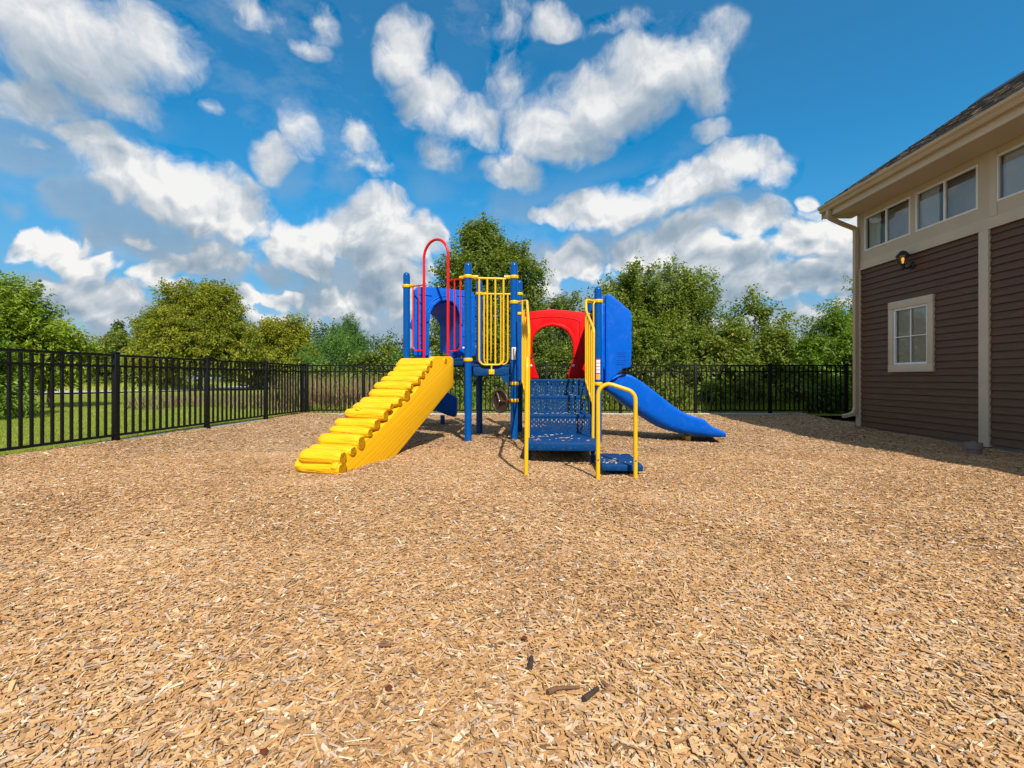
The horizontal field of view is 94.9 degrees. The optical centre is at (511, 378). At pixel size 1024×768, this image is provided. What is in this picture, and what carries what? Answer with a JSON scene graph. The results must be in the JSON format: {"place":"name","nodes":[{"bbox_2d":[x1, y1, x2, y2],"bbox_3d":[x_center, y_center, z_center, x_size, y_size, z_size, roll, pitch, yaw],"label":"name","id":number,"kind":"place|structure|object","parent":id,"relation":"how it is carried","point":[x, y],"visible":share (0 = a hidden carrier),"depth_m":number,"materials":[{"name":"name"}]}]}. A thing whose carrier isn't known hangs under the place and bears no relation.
{"place":"outdoors","nodes":[
{"label":"outdoors","id":0,"kind":"place"},
{"bbox_2d":[14,385,271,392],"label":"road","id":1,"kind":"structure","parent":0,"point":[65,390],"depth_m":35.58,"materials":[{"name":"grey asphalt"}]},
{"bbox_2d":[0,388,318,455],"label":"lawn","id":2,"kind":"structure","parent":0,"point":[101,394],"depth_m":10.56,"materials":[{"name":"green plant"}]},
{"bbox_2d":[0,317,49,419],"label":"maple tree","id":3,"kind":"object","parent":2,"relation":"on","point":[3,386],"visible":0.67,"depth_m":10.83,"materials":[{"name":"green plant"}]},
{"bbox_2d":[0,270,69,391],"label":"maple tree","id":4,"kind":"object","parent":2,"relation":"on","point":[19,310],"visible":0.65,"depth_m":13.84,"materials":[{"name":"green plant"}]},
{"bbox_2d":[13,311,103,407],"bbox_3d":[-14.417,-0.557,14.607,2.716,3.158,2.495,0,0,25],"label":"maple tree","id":5,"kind":"object","parent":2,"relation":"on","point":[63,337],"visible":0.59,"depth_m":14.34,"materials":[{"name":"green plant"}]},
{"bbox_2d":[59,340,122,386],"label":"scrub bush","id":6,"kind":"object","parent":2,"relation":"on","point":[93,381],"visible":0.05,"depth_m":43.39,"materials":[{"name":"green plant"}]},
{"bbox_2d":[85,325,133,384],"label":"scrub bush","id":7,"kind":"object","parent":2,"relation":"on","point":[117,342],"visible":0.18,"depth_m":45.09,"materials":[{"name":"green plant"}]},
{"bbox_2d":[13,381,248,392],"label":"verge grass","id":8,"kind":"structure","parent":2,"relation":"on","point":[93,388],"depth_m":34.30,"materials":[{"name":"green plant"}]},
{"bbox_2d":[120,350,182,387],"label":"scrub bush","id":9,"kind":"object","parent":2,"relation":"on","point":[137,377],"visible":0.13,"depth_m":38.85,"materials":[{"name":"green plant"}]},
{"bbox_2d":[120,275,268,388],"bbox_3d":[-23.936,-3.466,35.352,10.566,8.987,8.410,0,0,0],"label":"pear tree","id":10,"kind":"object","parent":2,"relation":"on","point":[208,320],"visible":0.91,"depth_m":34.01,"materials":[{"name":"green plant"}]},
{"bbox_2d":[215,364,249,383],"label":"scrub bush","id":11,"kind":"object","parent":2,"relation":"on","point":[232,377],"visible":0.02,"depth_m":61.06,"materials":[{"name":"green plant"}]},
{"bbox_2d":[122,372,386,412],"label":"reeds","id":12,"kind":"object","parent":2,"relation":"on","point":[310,395],"visible":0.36,"depth_m":13.12,"materials":[{"name":"plant"}]},
{"bbox_2d":[236,311,326,388],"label":"pear tree","id":13,"kind":"object","parent":2,"relation":"on","point":[281,338],"visible":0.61,"depth_m":40.73,"materials":[{"name":"green plant"}]},
{"bbox_2d":[294,361,341,383],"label":"shrub","id":14,"kind":"object","parent":2,"relation":"on","point":[323,373],"visible":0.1,"depth_m":15.28,"materials":[{"name":"green plant"}]},
{"bbox_2d":[284,324,367,379],"bbox_3d":[-6.538,-0.328,16.795,3.354,3.500,2.878,0,0,0],"label":"locust tree","id":15,"kind":"object","parent":2,"relation":"on","point":[332,346],"visible":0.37,"depth_m":16.67,"materials":[{"name":"green plant"}]},
{"bbox_2d":[319,311,385,375],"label":"locust tree","id":16,"kind":"object","parent":2,"relation":"on","point":[348,324],"visible":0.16,"depth_m":19.86,"materials":[{"name":"green plant"}]},
{"bbox_2d":[372,338,399,369],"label":"tree","id":17,"kind":"object","parent":2,"relation":"on","point":[386,347],"visible":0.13,"depth_m":20.83,"materials":[{"name":"green plant"}]},
{"bbox_2d":[0,358,1023,767],"bbox_3d":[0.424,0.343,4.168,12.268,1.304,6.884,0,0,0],"label":"wood chips","id":18,"kind":"object","parent":0,"point":[654,580],"visible":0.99,"depth_m":1.84,"materials":[{"name":"brown wood"}]},
{"bbox_2d":[0,419,263,456],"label":"kerb","id":19,"kind":"structure","parent":18,"relation":"on","point":[231,424],"depth_m":7.96,"materials":[{"name":"concrete"}]},
{"bbox_2d":[0,348,307,451],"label":"metal fence","id":20,"kind":"object","parent":19,"relation":"on","point":[115,434],"visible":0.91,"depth_m":6.80,"materials":[{"name":"black metal"}]},
{"bbox_2d":[260,748,267,753],"bbox_3d":[-0.593,0.889,1.121,0.019,0.003,0.016,0,0,0],"label":"bark flake","id":21,"kind":"object","parent":18,"relation":"on","point":[263,750],"visible":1,"depth_m":1.12,"materials":[{"name":"red wood"}]},
{"bbox_2d":[378,643,390,646],"bbox_3d":[-0.428,0.900,1.584,0.043,0.013,0.013,0,0,7],"label":"stick","id":22,"kind":"object","parent":18,"relation":"on","point":[383,645],"visible":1,"depth_m":1.58,"materials":[{"name":"brown wood"}]},
{"bbox_2d":[294,238,725,478],"bbox_3d":[0.513,-0.541,6.941,5.384,3.163,5.192,0,0,0],"label":"play structure","id":23,"kind":"object","parent":18,"relation":"on","point":[389,415],"visible":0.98,"depth_m":6.77,"materials":[{"name":"blue plastic"}]},
{"bbox_2d":[527,655,532,669],"bbox_3d":[0.058,0.879,1.456,0.018,0.018,0.055,0,0,7],"label":"stick","id":24,"kind":"object","parent":18,"relation":"on","point":[530,664],"visible":1,"depth_m":1.44,"materials":[{"name":"brown wood"}]},
{"bbox_2d":[63,412,1023,457],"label":"wood chips","id":25,"kind":"object","parent":18,"relation":"on","point":[706,443],"visible":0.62,"depth_m":7.23,"materials":[{"name":"brown wood"}]},
{"bbox_2d":[317,413,805,414],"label":"kerb","id":26,"kind":"structure","parent":18,"relation":"on","point":[629,413],"depth_m":11.51,"materials":[{"name":"concrete"}]},
{"bbox_2d":[301,364,852,413],"bbox_3d":[2.480,0.261,11.600,15.405,1.258,0.078,0,0,0],"label":"metal fence","id":27,"kind":"object","parent":26,"relation":"on","point":[846,371],"visible":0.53,"depth_m":11.59,"materials":[{"name":"black metal"}]},
{"bbox_2d":[546,685,579,695],"bbox_3d":[0.145,0.882,1.335,0.099,0.016,0.023,0,0,-14],"label":"stick","id":28,"kind":"object","parent":18,"relation":"on","point":[551,690],"visible":1,"depth_m":1.33,"materials":[{"name":"brown wood"}]},
{"bbox_2d":[582,686,599,701],"bbox_3d":[0.221,0.881,1.313,0.064,0.017,0.017,0,0,-44],"label":"stick","id":29,"kind":"object","parent":18,"relation":"on","point":[587,696],"visible":1,"depth_m":1.30,"materials":[{"name":"brown wood"}]},
{"bbox_2d":[863,704,871,708],"bbox_3d":[0.960,0.883,1.265,0.019,0.003,0.015,0,0,-15],"label":"bark flake","id":30,"kind":"object","parent":18,"relation":"on","point":[868,706],"visible":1,"depth_m":1.26,"materials":[{"name":"red wood"}]},
{"bbox_2d":[965,441,982,454],"bbox_3d":[5.996,0.925,6.100,0.174,0.221,0.174,0,0,0],"label":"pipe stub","id":31,"kind":"object","parent":18,"relation":"on","point":[974,447],"visible":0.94,"depth_m":6.05,"materials":[{"name":"grey metal"}]},
{"bbox_2d":[0,0,1023,378],"label":"sky","id":32,"kind":"structure","parent":0,"point":[306,156],"materials":[{"name":"blue"}]},
{"bbox_2d":[186,379,855,422],"bbox_3d":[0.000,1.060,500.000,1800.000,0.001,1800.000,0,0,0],"label":"ground","id":33,"kind":"structure","parent":0,"point":[851,419],"depth_m":12.44,"materials":[{"name":"green plant"}]},
{"bbox_2d":[102,319,133,345],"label":"tree","id":34,"kind":"object","parent":33,"relation":"on","point":[122,326],"visible":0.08,"depth_m":104.56,"materials":[{"name":"green plant"}]},
{"bbox_2d":[188,318,557,377],"bbox_3d":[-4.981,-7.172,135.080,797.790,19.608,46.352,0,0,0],"label":"woods","id":35,"kind":"object","parent":33,"relation":"on","point":[376,342],"visible":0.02,"depth_m":124.65,"materials":[{"name":"green plant"}]},
{"bbox_2d":[817,71,1023,453],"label":"clubhouse","id":36,"kind":"structure","parent":33,"relation":"on","point":[938,341],"depth_m":7.17},
{"bbox_2d":[864,196,909,250],"bbox_3d":[6.680,-2.725,8.370,0.050,0.640,1.059,0,0,2],"label":"window","id":37,"kind":"structure","parent":36,"relation":"in","point":[886,209],"depth_m":8.37,"materials":[{"name":"white plastic"}]},
{"bbox_2d":[895,250,914,270],"bbox_3d":[6.528,-1.965,7.814,0.255,0.340,0.196,0,0,0],"label":"wall lantern","id":38,"kind":"object","parent":36,"relation":"attached to","point":[900,255],"depth_m":7.79,"materials":[{"name":"black metal"}]},
{"bbox_2d":[894,303,926,364],"bbox_3d":[6.663,-0.718,7.836,0.056,0.965,0.699,0,0,2],"label":"window","id":39,"kind":"structure","parent":36,"relation":"in","point":[912,320],"depth_m":7.83,"materials":[{"name":"glass"}]},
{"bbox_2d":[915,164,977,231],"bbox_3d":[6.647,-2.725,7.201,0.050,0.640,1.068,0,0,2],"label":"window","id":40,"kind":"structure","parent":36,"relation":"in","point":[945,182],"depth_m":7.20,"materials":[{"name":"white plastic"}]},
{"bbox_2d":[996,142,1023,201],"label":"window","id":41,"kind":"structure","parent":36,"relation":"in","point":[999,157],"depth_m":6.38,"materials":[{"name":"white plastic"}]},
{"bbox_2d":[309,389,806,414],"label":"tall grass","id":42,"kind":"structure","parent":0,"point":[677,406],"depth_m":12.18,"materials":[{"name":"green plant"}]},
{"bbox_2d":[436,411,855,415],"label":"verge ground","id":43,"kind":"structure","parent":0,"point":[831,414],"depth_m":12.23,"materials":[{"name":"green plant"}]},
{"bbox_2d":[314,380,351,401],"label":"shrub","id":44,"kind":"object","parent":43,"relation":"on","point":[336,389],"visible":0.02,"depth_m":12.99,"materials":[{"name":"green plant"}]},
{"bbox_2d":[342,349,394,388],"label":"shrub","id":45,"kind":"object","parent":43,"relation":"on","point":[373,358],"visible":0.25,"depth_m":14.73,"materials":[{"name":"green plant"}]},
{"bbox_2d":[388,348,415,369],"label":"shrub","id":46,"kind":"object","parent":43,"relation":"on","point":[397,358],"visible":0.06,"depth_m":15.36,"materials":[{"name":"green plant"}]},
{"bbox_2d":[431,336,475,391],"bbox_3d":[-1.847,0.041,14.815,2.357,2.935,1.966,0,0,-26],"label":"shrub","id":47,"kind":"object","parent":43,"relation":"on","point":[438,353],"visible":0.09,"depth_m":14.44,"materials":[{"name":"green plant"}]},
{"bbox_2d":[448,381,484,407],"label":"shrub","id":48,"kind":"object","parent":43,"relation":"on","point":[462,389],"visible":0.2,"depth_m":12.86,"materials":[{"name":"green plant"}]},
{"bbox_2d":[422,211,558,363],"bbox_3d":[-1.233,-3.066,21.571,6.858,9.567,4.706,0,0,0],"label":"tall tree","id":49,"kind":"object","parent":43,"relation":"on","point":[485,251],"visible":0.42,"depth_m":21.43,"materials":[{"name":"green plant"}]},
{"bbox_2d":[456,324,530,394],"bbox_3d":[-0.561,-0.136,14.546,2.387,3.096,2.023,0,0,38],"label":"shrub","id":50,"kind":"object","parent":43,"relation":"on","point":[497,355],"visible":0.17,"depth_m":14.25,"materials":[{"name":"green plant"}]},
{"bbox_2d":[475,376,524,407],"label":"shrub","id":51,"kind":"object","parent":43,"relation":"on","point":[497,386],"visible":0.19,"depth_m":13.03,"materials":[{"name":"green plant"}]},
{"bbox_2d":[509,331,556,395],"bbox_3d":[0.665,-0.036,15.144,2.452,3.011,2.019,0,0,0],"label":"shrub","id":52,"kind":"object","parent":43,"relation":"on","point":[538,347],"visible":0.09,"depth_m":14.99,"materials":[{"name":"green plant"}]},
{"bbox_2d":[523,385,573,405],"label":"shrub","id":53,"kind":"object","parent":43,"relation":"on","point":[549,393],"visible":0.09,"depth_m":12.86,"materials":[{"name":"green plant"}]},
{"bbox_2d":[532,342,579,389],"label":"shrub","id":54,"kind":"object","parent":43,"relation":"on","point":[561,357],"visible":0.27,"depth_m":14.32,"materials":[{"name":"green plant"}]},
{"bbox_2d":[538,288,584,353],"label":"bushy tree","id":55,"kind":"object","parent":43,"relation":"on","point":[558,334],"visible":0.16,"depth_m":20.70,"materials":[{"name":"green plant"}]},
{"bbox_2d":[561,378,586,405],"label":"shrub","id":56,"kind":"object","parent":43,"relation":"on","point":[583,396],"visible":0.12,"depth_m":12.80,"materials":[{"name":"green plant"}]},
{"bbox_2d":[602,391,622,409],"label":"shrub","id":57,"kind":"object","parent":43,"relation":"on","point":[611,399],"visible":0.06,"depth_m":12.65,"materials":[{"name":"green plant"}]},
{"bbox_2d":[574,251,700,376],"bbox_3d":[5.083,-1.595,18.922,5.362,6.626,4.100,0,0,0],"label":"leafy tree","id":58,"kind":"object","parent":43,"relation":"on","point":[633,294],"visible":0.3,"depth_m":18.51,"materials":[{"name":"green plant"}]},
{"bbox_2d":[622,320,677,387],"bbox_3d":[4.073,-0.190,14.648,2.269,3.252,2.313,0,0,-33],"label":"shrub","id":59,"kind":"object","parent":43,"relation":"on","point":[644,352],"visible":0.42,"depth_m":14.27,"materials":[{"name":"green plant"}]},
{"bbox_2d":[648,373,698,406],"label":"shrub","id":60,"kind":"object","parent":43,"relation":"on","point":[667,389],"visible":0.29,"depth_m":12.71,"materials":[{"name":"green plant"}]},
{"bbox_2d":[642,253,733,384],"bbox_3d":[7.450,-1.859,19.902,4.514,6.949,3.858,0,0,-31],"label":"leafy tree","id":61,"kind":"object","parent":43,"relation":"on","point":[694,301],"visible":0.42,"depth_m":19.42,"materials":[{"name":"green plant"}]},
{"bbox_2d":[659,323,722,391],"bbox_3d":[5.524,-0.178,14.231,2.904,2.999,2.262,0,0,0],"label":"shrub","id":62,"kind":"object","parent":43,"relation":"on","point":[688,345],"visible":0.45,"depth_m":14.04,"materials":[{"name":"green plant"}]},
{"bbox_2d":[686,375,741,411],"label":"shrub","id":63,"kind":"object","parent":43,"relation":"on","point":[708,391],"visible":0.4,"depth_m":12.62,"materials":[{"name":"green plant"}]},
{"bbox_2d":[698,314,777,394],"bbox_3d":[6.625,-0.246,13.996,2.636,3.315,2.131,0,0,0],"label":"shrub","id":64,"kind":"object","parent":43,"relation":"on","point":[732,347],"visible":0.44,"depth_m":13.76,"materials":[{"name":"green plant"}]},
{"bbox_2d":[724,369,782,407],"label":"shrub","id":65,"kind":"object","parent":43,"relation":"on","point":[751,389],"visible":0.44,"depth_m":12.68,"materials":[{"name":"green plant"}]},
{"bbox_2d":[708,283,811,377],"bbox_3d":[8.730,-1.062,16.862,3.928,4.837,3.060,0,0,0],"label":"sparse tree","id":66,"kind":"object","parent":43,"relation":"on","point":[762,313],"visible":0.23,"depth_m":16.85,"materials":[{"name":"green plant"}]},
{"bbox_2d":[749,322,804,392],"bbox_3d":[7.813,-0.140,14.248,2.468,3.119,2.113,0,0,0],"label":"shrub","id":67,"kind":"object","parent":43,"relation":"on","point":[774,343],"visible":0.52,"depth_m":13.97,"materials":[{"name":"green plant"}]},
{"bbox_2d":[774,375,828,417],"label":"shrub","id":68,"kind":"object","parent":43,"relation":"on","point":[801,393],"visible":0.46,"depth_m":12.71,"materials":[{"name":"green plant"}]},
{"bbox_2d":[777,332,840,409],"bbox_3d":[8.885,0.025,14.047,2.071,2.840,1.810,0,0,-38],"label":"shrub","id":69,"kind":"object","parent":43,"relation":"on","point":[811,350],"visible":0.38,"depth_m":13.76,"materials":[{"name":"green plant"}]},
{"bbox_2d":[788,296,852,379],"bbox_3d":[10.225,-0.490,15.034,3.132,4.264,2.698,0,0,0],"label":"heaven tree","id":70,"kind":"object","parent":43,"relation":"on","point":[835,324],"visible":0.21,"depth_m":14.77,"materials":[{"name":"green plant"}]},
{"bbox_2d":[806,373,850,417],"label":"shrub","id":71,"kind":"object","parent":43,"relation":"on","point":[833,392],"visible":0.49,"depth_m":12.69,"materials":[{"name":"green plant"}]},
{"bbox_2d":[827,328,852,409],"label":"shrub","id":72,"kind":"object","parent":43,"relation":"on","point":[843,348],"visible":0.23,"depth_m":13.96,"materials":[{"name":"green plant"}]},
{"bbox_2d":[841,273,852,328],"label":"heaven tree","id":73,"kind":"object","parent":43,"relation":"on","point":[850,304],"depth_m":16.11,"materials":[{"name":"green plant"}]}
]}

